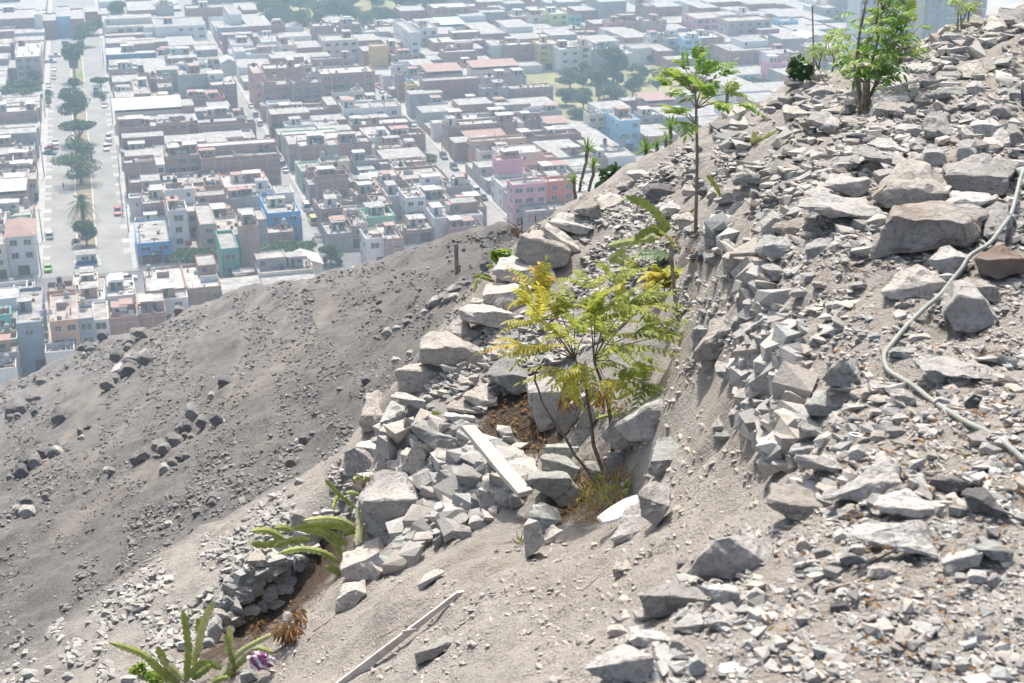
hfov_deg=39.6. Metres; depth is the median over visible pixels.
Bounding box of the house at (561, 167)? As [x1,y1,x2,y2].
[524,160,575,176]
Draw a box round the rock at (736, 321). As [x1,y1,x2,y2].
[730,316,745,332]
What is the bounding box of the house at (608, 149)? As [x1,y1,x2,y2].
[600,144,616,152]
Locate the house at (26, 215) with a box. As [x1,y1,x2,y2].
[8,214,31,219]
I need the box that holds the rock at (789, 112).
[782,104,812,120]
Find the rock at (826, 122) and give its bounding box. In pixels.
[803,111,840,133]
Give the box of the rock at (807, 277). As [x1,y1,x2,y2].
[800,271,817,281]
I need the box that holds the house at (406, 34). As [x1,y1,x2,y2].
[393,19,419,58]
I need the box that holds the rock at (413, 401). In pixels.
[390,392,425,409]
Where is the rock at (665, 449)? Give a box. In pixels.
[648,437,678,476]
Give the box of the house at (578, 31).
[565,28,588,34]
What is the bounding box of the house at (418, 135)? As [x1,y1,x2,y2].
[388,125,425,149]
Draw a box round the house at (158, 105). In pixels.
[112,95,182,131]
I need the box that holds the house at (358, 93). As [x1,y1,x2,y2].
[351,87,363,99]
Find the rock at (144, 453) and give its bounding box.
[137,446,150,459]
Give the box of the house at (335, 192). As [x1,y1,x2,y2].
[323,186,341,204]
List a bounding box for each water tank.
[2,323,11,332]
[3,353,10,364]
[6,211,11,219]
[23,197,29,206]
[55,276,63,287]
[62,291,70,302]
[62,342,69,349]
[78,297,87,309]
[144,264,152,275]
[261,191,266,201]
[281,218,286,226]
[320,151,324,160]
[346,208,351,218]
[361,221,367,232]
[521,172,527,181]
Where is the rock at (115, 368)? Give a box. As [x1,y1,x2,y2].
[111,362,122,376]
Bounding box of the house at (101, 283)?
[98,276,105,299]
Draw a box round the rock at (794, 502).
[765,483,823,521]
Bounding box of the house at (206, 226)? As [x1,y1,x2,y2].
[194,203,216,250]
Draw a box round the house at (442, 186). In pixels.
[412,183,446,192]
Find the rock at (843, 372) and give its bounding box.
[821,353,860,386]
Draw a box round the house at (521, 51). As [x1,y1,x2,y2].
[500,40,533,60]
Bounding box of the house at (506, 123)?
[442,112,517,149]
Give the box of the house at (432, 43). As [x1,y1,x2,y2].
[425,29,485,55]
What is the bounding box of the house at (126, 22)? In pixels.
[104,13,152,31]
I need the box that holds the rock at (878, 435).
[870,429,887,441]
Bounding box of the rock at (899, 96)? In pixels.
[869,91,910,117]
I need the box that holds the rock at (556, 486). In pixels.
[525,470,584,506]
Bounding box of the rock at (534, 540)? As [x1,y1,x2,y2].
[523,518,544,557]
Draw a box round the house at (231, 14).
[222,3,241,24]
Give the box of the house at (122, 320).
[108,298,138,334]
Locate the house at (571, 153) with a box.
[562,144,591,158]
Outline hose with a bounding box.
[881,167,1023,463]
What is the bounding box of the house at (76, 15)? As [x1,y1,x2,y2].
[70,8,85,37]
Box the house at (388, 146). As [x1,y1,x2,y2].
[376,139,402,149]
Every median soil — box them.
[72,56,83,85]
[73,91,96,255]
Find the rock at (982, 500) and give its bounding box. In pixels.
[961,487,1008,517]
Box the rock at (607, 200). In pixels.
[596,190,621,209]
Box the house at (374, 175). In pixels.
[353,169,399,187]
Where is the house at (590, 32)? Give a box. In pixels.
[583,30,598,35]
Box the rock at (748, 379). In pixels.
[745,374,754,390]
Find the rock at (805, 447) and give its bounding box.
[789,438,814,454]
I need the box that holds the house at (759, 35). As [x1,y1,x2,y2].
[737,33,764,38]
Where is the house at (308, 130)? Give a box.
[280,128,336,154]
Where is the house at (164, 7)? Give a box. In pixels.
[155,0,173,15]
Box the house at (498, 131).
[460,127,505,136]
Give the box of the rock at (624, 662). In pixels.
[584,644,653,682]
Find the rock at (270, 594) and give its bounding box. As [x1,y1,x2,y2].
[262,584,277,602]
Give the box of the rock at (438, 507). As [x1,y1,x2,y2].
[433,501,443,511]
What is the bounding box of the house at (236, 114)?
[231,108,246,119]
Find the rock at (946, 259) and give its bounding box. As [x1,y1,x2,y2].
[929,245,967,277]
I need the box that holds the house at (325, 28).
[310,19,333,42]
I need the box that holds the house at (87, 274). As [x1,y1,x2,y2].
[73,266,98,292]
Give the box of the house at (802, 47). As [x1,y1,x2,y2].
[799,43,832,58]
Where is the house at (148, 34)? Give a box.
[145,32,151,37]
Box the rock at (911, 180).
[871,157,949,207]
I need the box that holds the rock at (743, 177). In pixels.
[730,168,755,186]
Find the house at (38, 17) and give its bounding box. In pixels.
[34,10,42,27]
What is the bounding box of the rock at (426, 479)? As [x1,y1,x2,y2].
[419,472,437,489]
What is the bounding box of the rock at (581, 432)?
[569,403,596,445]
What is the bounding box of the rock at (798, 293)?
[789,288,807,297]
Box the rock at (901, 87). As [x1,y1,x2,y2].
[876,71,916,91]
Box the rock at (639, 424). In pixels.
[615,385,666,440]
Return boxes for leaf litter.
[245,232,700,645]
[765,263,1023,678]
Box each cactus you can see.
[109,600,222,682]
[211,626,274,682]
[251,507,367,575]
[325,475,369,508]
[430,411,440,414]
[472,264,494,291]
[596,392,628,419]
[608,195,693,247]
[609,241,641,272]
[618,460,640,499]
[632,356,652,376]
[707,175,720,195]
[750,129,776,144]
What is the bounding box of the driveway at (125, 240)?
[122,238,128,242]
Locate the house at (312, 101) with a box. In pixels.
[292,97,321,103]
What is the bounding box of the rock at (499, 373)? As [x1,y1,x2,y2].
[485,357,528,395]
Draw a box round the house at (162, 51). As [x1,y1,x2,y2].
[156,46,171,57]
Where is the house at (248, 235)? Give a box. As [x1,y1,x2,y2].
[237,210,259,274]
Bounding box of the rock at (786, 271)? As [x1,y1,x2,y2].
[782,268,792,275]
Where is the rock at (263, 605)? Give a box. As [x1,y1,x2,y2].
[257,600,267,612]
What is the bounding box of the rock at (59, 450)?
[52,445,63,455]
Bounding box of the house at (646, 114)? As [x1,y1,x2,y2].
[633,106,661,124]
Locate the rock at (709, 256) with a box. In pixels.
[703,249,716,265]
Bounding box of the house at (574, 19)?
[568,14,580,27]
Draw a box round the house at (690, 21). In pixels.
[681,11,720,31]
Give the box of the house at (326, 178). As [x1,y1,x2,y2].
[314,165,348,197]
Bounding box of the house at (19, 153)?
[0,149,33,157]
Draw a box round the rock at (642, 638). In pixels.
[628,629,669,646]
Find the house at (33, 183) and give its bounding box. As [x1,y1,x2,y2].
[28,169,38,200]
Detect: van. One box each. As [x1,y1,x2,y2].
[302,200,310,210]
[308,214,316,224]
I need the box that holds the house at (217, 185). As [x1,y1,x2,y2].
[203,180,221,189]
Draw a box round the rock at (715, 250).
[711,247,720,254]
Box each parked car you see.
[42,149,56,154]
[44,144,58,149]
[44,264,51,271]
[45,58,56,62]
[45,230,53,238]
[48,52,60,57]
[52,139,58,144]
[74,243,80,249]
[103,143,109,150]
[105,133,111,140]
[114,206,121,215]
[123,273,137,279]
[252,111,258,116]
[256,119,262,125]
[280,159,285,165]
[281,167,288,172]
[306,210,313,216]
[314,233,322,240]
[439,151,447,158]
[450,162,458,170]
[472,185,479,192]
[480,194,487,200]
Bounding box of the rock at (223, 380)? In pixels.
[217,375,231,385]
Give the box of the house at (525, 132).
[509,128,533,143]
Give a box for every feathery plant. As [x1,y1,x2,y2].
[623,245,679,268]
[653,226,673,244]
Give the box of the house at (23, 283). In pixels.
[0,280,27,287]
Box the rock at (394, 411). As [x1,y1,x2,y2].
[380,401,405,423]
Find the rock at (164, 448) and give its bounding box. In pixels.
[156,442,170,454]
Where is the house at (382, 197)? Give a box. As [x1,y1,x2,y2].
[366,189,392,210]
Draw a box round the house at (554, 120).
[540,115,569,129]
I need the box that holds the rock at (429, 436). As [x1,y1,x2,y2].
[410,419,458,449]
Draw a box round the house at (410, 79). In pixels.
[405,75,424,81]
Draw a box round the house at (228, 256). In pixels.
[215,230,239,277]
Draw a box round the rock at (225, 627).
[222,624,234,633]
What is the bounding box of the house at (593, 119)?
[583,109,604,133]
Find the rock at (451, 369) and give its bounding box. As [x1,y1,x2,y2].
[440,364,459,372]
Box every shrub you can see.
[128,661,166,682]
[488,248,513,264]
[594,161,621,188]
[785,53,815,81]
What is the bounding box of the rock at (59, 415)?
[50,407,67,424]
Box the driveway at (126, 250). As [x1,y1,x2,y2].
[123,248,130,252]
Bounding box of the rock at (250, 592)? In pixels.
[219,578,255,604]
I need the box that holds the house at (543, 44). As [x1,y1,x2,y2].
[532,34,556,69]
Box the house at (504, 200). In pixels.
[503,190,506,211]
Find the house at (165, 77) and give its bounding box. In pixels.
[156,72,171,82]
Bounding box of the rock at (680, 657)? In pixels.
[670,654,688,660]
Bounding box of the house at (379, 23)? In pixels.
[367,19,391,28]
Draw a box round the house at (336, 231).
[321,215,352,249]
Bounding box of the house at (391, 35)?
[377,31,393,38]
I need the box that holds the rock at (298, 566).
[293,552,308,571]
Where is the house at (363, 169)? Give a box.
[350,166,378,178]
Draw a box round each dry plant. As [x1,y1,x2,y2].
[248,616,268,632]
[270,621,305,646]
[291,607,307,627]
[554,389,580,414]
[589,387,604,413]
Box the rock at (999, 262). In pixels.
[974,245,1023,278]
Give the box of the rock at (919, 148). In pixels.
[913,144,924,152]
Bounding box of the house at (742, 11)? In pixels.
[734,7,757,14]
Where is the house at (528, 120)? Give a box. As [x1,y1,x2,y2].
[517,110,536,129]
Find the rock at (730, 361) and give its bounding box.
[726,358,734,367]
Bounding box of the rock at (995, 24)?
[983,16,1007,31]
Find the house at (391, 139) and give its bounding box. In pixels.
[372,135,402,155]
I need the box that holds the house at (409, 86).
[404,82,416,105]
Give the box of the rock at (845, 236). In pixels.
[834,234,858,240]
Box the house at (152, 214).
[134,210,164,220]
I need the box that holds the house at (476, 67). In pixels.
[466,58,519,76]
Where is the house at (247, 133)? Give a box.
[240,128,254,137]
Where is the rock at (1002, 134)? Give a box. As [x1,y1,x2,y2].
[984,126,1010,152]
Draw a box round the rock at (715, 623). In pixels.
[704,617,733,630]
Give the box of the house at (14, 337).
[0,330,17,342]
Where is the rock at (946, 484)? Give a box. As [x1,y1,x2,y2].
[925,475,973,493]
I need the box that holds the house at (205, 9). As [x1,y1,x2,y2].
[184,1,222,27]
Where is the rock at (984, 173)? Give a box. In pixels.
[942,153,1019,196]
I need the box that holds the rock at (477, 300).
[471,297,485,303]
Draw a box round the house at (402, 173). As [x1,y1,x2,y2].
[393,163,448,187]
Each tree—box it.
[0,85,15,94]
[7,80,19,84]
[8,82,26,90]
[11,87,34,95]
[15,79,42,91]
[26,70,40,81]
[44,89,53,96]
[44,97,51,106]
[49,152,102,182]
[57,87,90,119]
[58,119,96,137]
[60,42,83,78]
[63,194,101,222]
[64,134,95,165]
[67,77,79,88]
[71,21,96,41]
[71,219,97,245]
[71,238,80,245]
[76,40,84,47]
[86,20,102,34]
[90,77,109,91]
[98,94,106,99]
[106,0,126,12]
[167,247,217,263]
[257,0,267,12]
[259,13,279,21]
[260,239,317,251]
[262,0,289,17]
[269,124,283,131]
[272,9,293,23]
[281,0,293,6]
[287,8,314,31]
[289,0,310,9]
[302,0,316,13]
[306,0,336,16]
[312,8,326,21]
[318,244,343,264]
[322,254,328,264]
[324,0,341,16]
[334,2,352,15]
[335,258,342,263]
[338,1,353,16]
[348,0,359,7]
[349,8,362,19]
[356,11,378,23]
[368,0,385,7]
[371,6,392,13]
[375,6,393,18]
[386,0,406,5]
[388,12,398,18]
[391,204,418,244]
[399,0,409,5]
[406,0,421,5]
[421,0,432,7]
[424,153,436,161]
[430,0,447,2]
[554,68,587,87]
[555,88,573,104]
[566,88,578,93]
[566,107,585,117]
[571,88,592,107]
[577,78,587,87]
[578,60,593,71]
[582,69,600,83]
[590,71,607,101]
[597,42,629,80]
[602,83,627,100]
[603,79,618,86]
[611,72,624,82]
[623,72,642,96]
[625,63,636,73]
[635,65,649,76]
[636,262,683,291]
[648,68,667,90]
[695,55,723,68]
[741,76,769,82]
[797,42,834,79]
[816,29,854,72]
[828,36,856,76]
[835,41,868,82]
[942,0,986,31]
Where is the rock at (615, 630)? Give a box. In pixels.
[607,624,627,636]
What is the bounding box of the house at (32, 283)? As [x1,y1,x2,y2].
[28,275,35,286]
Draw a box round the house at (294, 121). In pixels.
[283,116,315,127]
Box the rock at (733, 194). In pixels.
[721,186,743,202]
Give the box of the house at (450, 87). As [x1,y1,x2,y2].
[419,75,479,99]
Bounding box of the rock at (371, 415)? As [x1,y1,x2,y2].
[359,390,383,434]
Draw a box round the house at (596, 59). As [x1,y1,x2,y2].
[591,40,610,67]
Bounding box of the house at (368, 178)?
[355,175,380,192]
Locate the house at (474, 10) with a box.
[470,5,500,12]
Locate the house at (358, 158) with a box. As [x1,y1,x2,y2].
[350,149,378,171]
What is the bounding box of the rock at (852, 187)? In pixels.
[823,173,870,197]
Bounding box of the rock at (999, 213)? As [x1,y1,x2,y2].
[984,201,1012,241]
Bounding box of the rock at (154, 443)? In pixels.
[151,440,162,451]
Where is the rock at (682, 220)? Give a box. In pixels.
[671,212,693,228]
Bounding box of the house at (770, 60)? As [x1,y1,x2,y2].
[760,54,787,79]
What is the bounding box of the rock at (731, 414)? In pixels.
[728,405,737,426]
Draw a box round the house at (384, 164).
[378,156,425,169]
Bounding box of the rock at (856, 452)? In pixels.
[847,444,865,461]
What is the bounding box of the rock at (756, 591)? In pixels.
[746,586,764,599]
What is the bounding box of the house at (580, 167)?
[570,165,609,173]
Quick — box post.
[454,244,460,275]
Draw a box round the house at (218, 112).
[203,105,231,119]
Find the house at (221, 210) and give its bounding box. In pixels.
[210,202,234,217]
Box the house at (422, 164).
[414,163,432,165]
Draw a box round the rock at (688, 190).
[682,184,694,196]
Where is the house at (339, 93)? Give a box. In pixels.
[331,86,351,99]
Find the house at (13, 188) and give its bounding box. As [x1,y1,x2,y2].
[0,177,28,204]
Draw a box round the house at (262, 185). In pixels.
[250,177,272,194]
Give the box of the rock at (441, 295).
[437,291,447,305]
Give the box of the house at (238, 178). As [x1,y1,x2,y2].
[220,169,269,192]
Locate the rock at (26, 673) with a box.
[20,668,36,678]
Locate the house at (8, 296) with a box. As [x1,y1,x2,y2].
[0,286,20,329]
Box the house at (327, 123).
[313,119,338,125]
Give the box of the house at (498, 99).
[491,97,508,102]
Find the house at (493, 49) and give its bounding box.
[485,39,501,58]
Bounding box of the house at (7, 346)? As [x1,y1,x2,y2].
[0,333,21,377]
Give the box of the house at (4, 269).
[0,230,9,278]
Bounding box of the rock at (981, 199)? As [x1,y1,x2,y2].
[946,191,998,206]
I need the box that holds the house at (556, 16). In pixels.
[537,4,567,25]
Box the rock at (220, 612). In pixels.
[210,607,231,624]
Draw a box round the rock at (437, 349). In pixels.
[418,331,487,367]
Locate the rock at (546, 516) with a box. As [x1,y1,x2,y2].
[528,502,561,533]
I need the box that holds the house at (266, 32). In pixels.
[261,30,274,34]
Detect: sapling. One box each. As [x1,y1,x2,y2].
[474,254,690,490]
[647,41,765,237]
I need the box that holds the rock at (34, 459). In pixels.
[28,453,40,468]
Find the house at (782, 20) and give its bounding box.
[772,16,797,25]
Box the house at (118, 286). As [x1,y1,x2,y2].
[104,272,137,313]
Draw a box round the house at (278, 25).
[270,18,284,33]
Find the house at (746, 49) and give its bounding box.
[709,35,775,64]
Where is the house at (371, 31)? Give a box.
[361,28,377,35]
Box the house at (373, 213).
[359,201,395,227]
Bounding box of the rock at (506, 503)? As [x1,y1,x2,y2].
[503,496,524,506]
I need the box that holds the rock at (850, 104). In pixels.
[843,98,855,112]
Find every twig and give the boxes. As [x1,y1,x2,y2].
[825,577,869,591]
[850,550,896,570]
[891,431,915,450]
[951,406,987,413]
[977,343,1023,356]
[982,381,1013,382]
[990,400,1011,404]
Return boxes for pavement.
[33,0,51,277]
[94,0,141,268]
[142,260,217,268]
[190,0,320,231]
[297,7,506,217]
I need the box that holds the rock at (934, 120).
[921,106,956,136]
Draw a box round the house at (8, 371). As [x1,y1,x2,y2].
[0,355,18,383]
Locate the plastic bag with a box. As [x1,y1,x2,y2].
[246,651,275,670]
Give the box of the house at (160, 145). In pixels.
[152,139,191,147]
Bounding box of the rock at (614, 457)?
[604,451,624,474]
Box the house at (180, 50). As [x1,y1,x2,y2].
[169,45,194,55]
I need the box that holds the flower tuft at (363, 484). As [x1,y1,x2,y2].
[349,472,374,488]
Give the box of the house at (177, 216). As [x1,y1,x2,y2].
[166,197,191,253]
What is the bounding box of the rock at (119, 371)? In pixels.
[118,363,130,375]
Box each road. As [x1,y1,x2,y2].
[42,83,379,105]
[57,30,210,38]
[177,0,325,253]
[303,30,507,226]
[573,120,641,160]
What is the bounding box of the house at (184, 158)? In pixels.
[163,141,200,173]
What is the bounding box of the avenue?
[42,0,132,277]
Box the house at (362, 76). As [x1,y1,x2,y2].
[315,65,375,96]
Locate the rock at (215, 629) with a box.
[207,614,222,642]
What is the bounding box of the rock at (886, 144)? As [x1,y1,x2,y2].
[867,137,908,154]
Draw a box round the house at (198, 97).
[186,89,206,105]
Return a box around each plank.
[336,590,463,682]
[461,425,531,497]
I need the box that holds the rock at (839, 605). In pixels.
[830,599,848,611]
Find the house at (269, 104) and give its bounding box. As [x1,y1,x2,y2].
[266,100,290,122]
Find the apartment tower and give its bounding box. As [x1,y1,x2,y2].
[842,0,987,67]
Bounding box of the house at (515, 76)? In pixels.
[479,67,525,84]
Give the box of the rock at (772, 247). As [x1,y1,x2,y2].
[754,235,795,258]
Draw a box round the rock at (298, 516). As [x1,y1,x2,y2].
[289,507,308,525]
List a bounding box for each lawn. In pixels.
[72,71,82,77]
[250,0,426,29]
[525,65,722,120]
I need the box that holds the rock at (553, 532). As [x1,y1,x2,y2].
[544,524,562,543]
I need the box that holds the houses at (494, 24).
[0,0,847,294]
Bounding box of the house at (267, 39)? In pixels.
[257,33,275,44]
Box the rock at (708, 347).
[691,315,726,360]
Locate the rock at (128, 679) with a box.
[120,675,135,682]
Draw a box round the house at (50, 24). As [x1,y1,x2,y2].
[43,13,57,38]
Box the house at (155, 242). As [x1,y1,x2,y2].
[133,216,171,264]
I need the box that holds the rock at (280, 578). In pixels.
[273,573,284,582]
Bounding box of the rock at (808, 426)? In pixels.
[797,416,822,437]
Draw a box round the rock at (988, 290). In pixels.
[963,277,1001,302]
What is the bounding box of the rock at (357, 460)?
[344,448,373,476]
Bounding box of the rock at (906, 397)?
[890,388,915,407]
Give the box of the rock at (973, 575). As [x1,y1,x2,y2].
[967,569,987,583]
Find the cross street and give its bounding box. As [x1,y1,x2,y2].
[8,245,419,301]
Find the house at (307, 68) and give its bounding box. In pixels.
[302,62,311,77]
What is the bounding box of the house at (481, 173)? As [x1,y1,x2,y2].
[472,160,491,192]
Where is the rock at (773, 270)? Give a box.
[761,262,782,280]
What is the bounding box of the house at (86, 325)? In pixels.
[78,305,95,343]
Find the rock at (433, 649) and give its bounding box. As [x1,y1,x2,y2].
[415,634,453,663]
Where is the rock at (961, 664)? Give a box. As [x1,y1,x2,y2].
[953,657,971,672]
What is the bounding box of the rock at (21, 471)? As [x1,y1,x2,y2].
[15,463,27,478]
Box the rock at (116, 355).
[109,348,123,362]
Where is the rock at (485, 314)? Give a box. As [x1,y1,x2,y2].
[458,303,513,328]
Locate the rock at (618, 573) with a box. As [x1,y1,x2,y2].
[613,564,627,576]
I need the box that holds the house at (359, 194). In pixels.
[352,181,379,204]
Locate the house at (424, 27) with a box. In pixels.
[411,19,437,45]
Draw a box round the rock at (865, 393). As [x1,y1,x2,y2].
[860,387,871,399]
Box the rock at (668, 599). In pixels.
[639,581,707,618]
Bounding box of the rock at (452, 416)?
[443,412,474,422]
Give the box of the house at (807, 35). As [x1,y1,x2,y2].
[793,29,824,42]
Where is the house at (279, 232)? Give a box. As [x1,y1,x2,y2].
[267,224,293,250]
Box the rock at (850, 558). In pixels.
[839,552,864,564]
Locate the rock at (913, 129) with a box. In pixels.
[904,124,921,135]
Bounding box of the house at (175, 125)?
[157,115,187,135]
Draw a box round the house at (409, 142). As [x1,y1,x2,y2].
[403,138,416,147]
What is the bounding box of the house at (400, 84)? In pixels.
[395,66,426,99]
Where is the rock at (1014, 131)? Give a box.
[1006,123,1023,147]
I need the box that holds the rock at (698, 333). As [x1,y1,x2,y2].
[690,324,707,347]
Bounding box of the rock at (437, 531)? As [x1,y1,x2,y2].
[430,527,441,535]
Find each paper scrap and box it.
[718,662,740,673]
[989,467,1001,473]
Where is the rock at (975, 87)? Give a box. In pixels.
[965,81,984,94]
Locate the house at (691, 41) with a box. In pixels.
[677,32,701,56]
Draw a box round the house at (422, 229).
[396,213,434,243]
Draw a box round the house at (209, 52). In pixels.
[193,44,219,69]
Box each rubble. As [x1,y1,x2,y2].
[0,449,369,682]
[203,531,321,637]
[259,442,781,682]
[351,408,537,579]
[423,305,561,413]
[545,138,735,361]
[603,363,715,490]
[612,19,1023,682]
[663,272,736,376]
[704,211,818,477]
[713,13,1023,234]
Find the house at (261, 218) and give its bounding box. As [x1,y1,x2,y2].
[252,208,268,250]
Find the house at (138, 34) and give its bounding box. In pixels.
[104,30,144,45]
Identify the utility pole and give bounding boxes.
[27,239,41,273]
[38,207,42,240]
[39,87,45,115]
[39,140,44,176]
[116,143,119,174]
[119,178,123,215]
[122,203,128,231]
[135,228,142,264]
[292,215,304,240]
[393,221,405,245]
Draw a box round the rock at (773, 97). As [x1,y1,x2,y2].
[769,93,788,101]
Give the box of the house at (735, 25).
[715,12,771,35]
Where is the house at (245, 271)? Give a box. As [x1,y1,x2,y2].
[219,267,254,278]
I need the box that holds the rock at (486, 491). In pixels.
[478,476,499,510]
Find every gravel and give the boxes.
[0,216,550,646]
[2,388,372,643]
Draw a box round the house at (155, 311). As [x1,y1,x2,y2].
[137,293,166,328]
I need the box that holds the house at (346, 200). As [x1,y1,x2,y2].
[312,194,352,213]
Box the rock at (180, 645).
[176,640,191,649]
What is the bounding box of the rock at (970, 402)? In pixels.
[964,394,981,408]
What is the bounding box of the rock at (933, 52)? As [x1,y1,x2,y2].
[920,47,939,61]
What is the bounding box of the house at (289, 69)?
[261,57,303,82]
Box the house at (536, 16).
[527,9,546,23]
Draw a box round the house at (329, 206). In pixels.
[316,194,342,232]
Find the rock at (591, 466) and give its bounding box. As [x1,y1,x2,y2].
[584,461,602,483]
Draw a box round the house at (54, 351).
[45,339,74,364]
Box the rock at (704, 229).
[702,214,731,230]
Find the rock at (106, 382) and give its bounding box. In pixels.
[99,376,115,389]
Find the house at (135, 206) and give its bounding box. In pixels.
[128,193,142,218]
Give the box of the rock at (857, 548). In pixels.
[850,544,869,553]
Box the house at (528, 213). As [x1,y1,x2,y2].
[519,201,565,227]
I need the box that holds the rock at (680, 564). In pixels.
[676,559,688,568]
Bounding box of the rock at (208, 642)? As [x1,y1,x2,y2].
[202,637,214,647]
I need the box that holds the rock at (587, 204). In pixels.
[572,191,600,217]
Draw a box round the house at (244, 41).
[228,35,253,48]
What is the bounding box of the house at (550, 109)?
[539,103,561,120]
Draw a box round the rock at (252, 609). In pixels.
[243,604,260,615]
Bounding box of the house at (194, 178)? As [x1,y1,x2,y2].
[174,170,222,188]
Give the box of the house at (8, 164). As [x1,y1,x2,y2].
[0,153,38,176]
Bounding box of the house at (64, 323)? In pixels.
[49,292,80,350]
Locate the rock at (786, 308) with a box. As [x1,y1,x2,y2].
[779,299,791,312]
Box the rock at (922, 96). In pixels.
[914,93,927,99]
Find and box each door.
[0,269,7,278]
[18,265,29,274]
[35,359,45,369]
[142,255,152,263]
[353,238,359,247]
[421,232,430,241]
[546,63,551,69]
[625,143,632,150]
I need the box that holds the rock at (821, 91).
[807,85,836,97]
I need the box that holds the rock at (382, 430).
[379,423,386,434]
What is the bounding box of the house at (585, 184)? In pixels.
[541,170,593,192]
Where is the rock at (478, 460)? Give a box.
[473,454,486,468]
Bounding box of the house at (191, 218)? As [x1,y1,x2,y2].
[185,201,197,236]
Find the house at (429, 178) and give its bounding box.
[404,171,444,187]
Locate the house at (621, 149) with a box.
[615,145,628,151]
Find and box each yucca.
[564,172,582,199]
[573,138,598,191]
[585,157,600,191]
[632,136,654,155]
[649,139,662,151]
[655,114,681,144]
[657,131,673,147]
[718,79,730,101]
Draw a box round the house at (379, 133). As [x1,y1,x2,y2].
[366,127,388,140]
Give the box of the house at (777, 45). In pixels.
[772,43,782,48]
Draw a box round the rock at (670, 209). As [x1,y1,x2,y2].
[659,203,681,215]
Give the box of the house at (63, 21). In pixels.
[56,6,71,36]
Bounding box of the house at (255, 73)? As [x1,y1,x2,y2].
[247,63,263,107]
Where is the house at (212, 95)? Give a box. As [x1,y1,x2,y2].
[206,89,224,101]
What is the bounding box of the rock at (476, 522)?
[468,515,487,529]
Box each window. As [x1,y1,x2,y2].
[0,320,5,326]
[9,240,17,246]
[11,252,19,258]
[23,239,31,244]
[25,251,33,257]
[25,330,33,335]
[55,326,61,331]
[67,324,76,330]
[80,322,92,330]
[83,336,94,342]
[95,322,106,329]
[141,246,150,251]
[158,245,168,249]
[169,167,175,172]
[173,215,183,221]
[175,226,182,232]
[176,238,183,244]
[179,158,185,163]
[189,215,194,220]
[189,228,194,235]
[191,157,195,162]
[191,166,197,170]
[206,228,212,232]
[207,238,213,243]
[225,254,235,259]
[227,267,237,272]
[273,217,278,221]
[289,216,296,220]
[323,212,328,217]
[324,76,330,80]
[355,94,362,98]
[365,74,371,78]
[370,242,379,248]
[483,154,490,158]
[514,198,521,202]
[515,188,522,192]
[526,187,533,192]
[537,187,544,191]
[551,185,557,190]
[551,195,557,199]
[565,184,571,189]
[566,193,571,198]
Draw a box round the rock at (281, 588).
[277,583,286,594]
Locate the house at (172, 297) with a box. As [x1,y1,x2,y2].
[147,282,188,319]
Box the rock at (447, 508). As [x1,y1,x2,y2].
[442,506,457,511]
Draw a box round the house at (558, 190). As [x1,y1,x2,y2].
[542,171,575,203]
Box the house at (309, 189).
[304,169,354,204]
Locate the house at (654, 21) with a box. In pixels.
[638,13,666,32]
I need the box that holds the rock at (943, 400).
[933,396,950,404]
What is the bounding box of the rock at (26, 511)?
[18,504,35,518]
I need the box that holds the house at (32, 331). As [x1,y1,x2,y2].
[16,286,48,371]
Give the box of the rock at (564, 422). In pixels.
[556,406,572,434]
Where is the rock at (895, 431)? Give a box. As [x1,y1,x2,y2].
[886,426,905,437]
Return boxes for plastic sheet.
[597,495,637,523]
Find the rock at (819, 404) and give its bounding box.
[804,390,841,417]
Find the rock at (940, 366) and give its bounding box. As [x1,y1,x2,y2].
[913,356,997,380]
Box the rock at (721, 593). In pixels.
[697,583,740,603]
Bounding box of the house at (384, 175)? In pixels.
[375,170,391,187]
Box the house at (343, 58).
[310,50,352,66]
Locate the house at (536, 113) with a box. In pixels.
[506,106,541,129]
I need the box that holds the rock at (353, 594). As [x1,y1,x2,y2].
[334,579,366,611]
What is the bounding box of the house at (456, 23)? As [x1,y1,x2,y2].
[432,16,465,29]
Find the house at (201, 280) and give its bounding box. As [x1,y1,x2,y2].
[181,254,221,306]
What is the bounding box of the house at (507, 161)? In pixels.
[492,147,522,175]
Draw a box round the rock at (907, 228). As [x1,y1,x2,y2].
[870,200,988,259]
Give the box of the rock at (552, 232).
[542,223,580,253]
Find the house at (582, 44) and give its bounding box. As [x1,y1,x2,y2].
[573,37,590,71]
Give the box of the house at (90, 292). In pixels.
[76,281,105,305]
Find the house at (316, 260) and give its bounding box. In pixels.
[295,248,323,274]
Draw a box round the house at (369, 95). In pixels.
[360,92,377,99]
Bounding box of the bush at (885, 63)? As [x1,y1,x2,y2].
[825,0,935,113]
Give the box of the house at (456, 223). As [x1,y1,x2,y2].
[445,215,482,234]
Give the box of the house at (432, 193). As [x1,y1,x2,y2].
[420,185,449,206]
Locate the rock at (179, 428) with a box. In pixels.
[177,420,182,433]
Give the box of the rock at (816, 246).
[805,238,828,254]
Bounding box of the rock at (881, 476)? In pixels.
[824,458,901,502]
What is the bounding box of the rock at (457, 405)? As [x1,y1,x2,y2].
[445,397,485,413]
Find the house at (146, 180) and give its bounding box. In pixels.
[140,173,172,194]
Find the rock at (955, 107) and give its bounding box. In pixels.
[944,104,964,111]
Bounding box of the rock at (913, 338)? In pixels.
[908,333,930,342]
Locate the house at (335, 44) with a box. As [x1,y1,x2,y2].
[318,29,358,61]
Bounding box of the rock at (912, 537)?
[851,520,937,558]
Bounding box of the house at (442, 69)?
[420,62,462,76]
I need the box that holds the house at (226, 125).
[198,119,256,136]
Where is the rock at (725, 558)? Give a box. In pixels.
[686,535,774,580]
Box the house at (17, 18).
[0,5,35,28]
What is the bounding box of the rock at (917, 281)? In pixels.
[880,264,946,299]

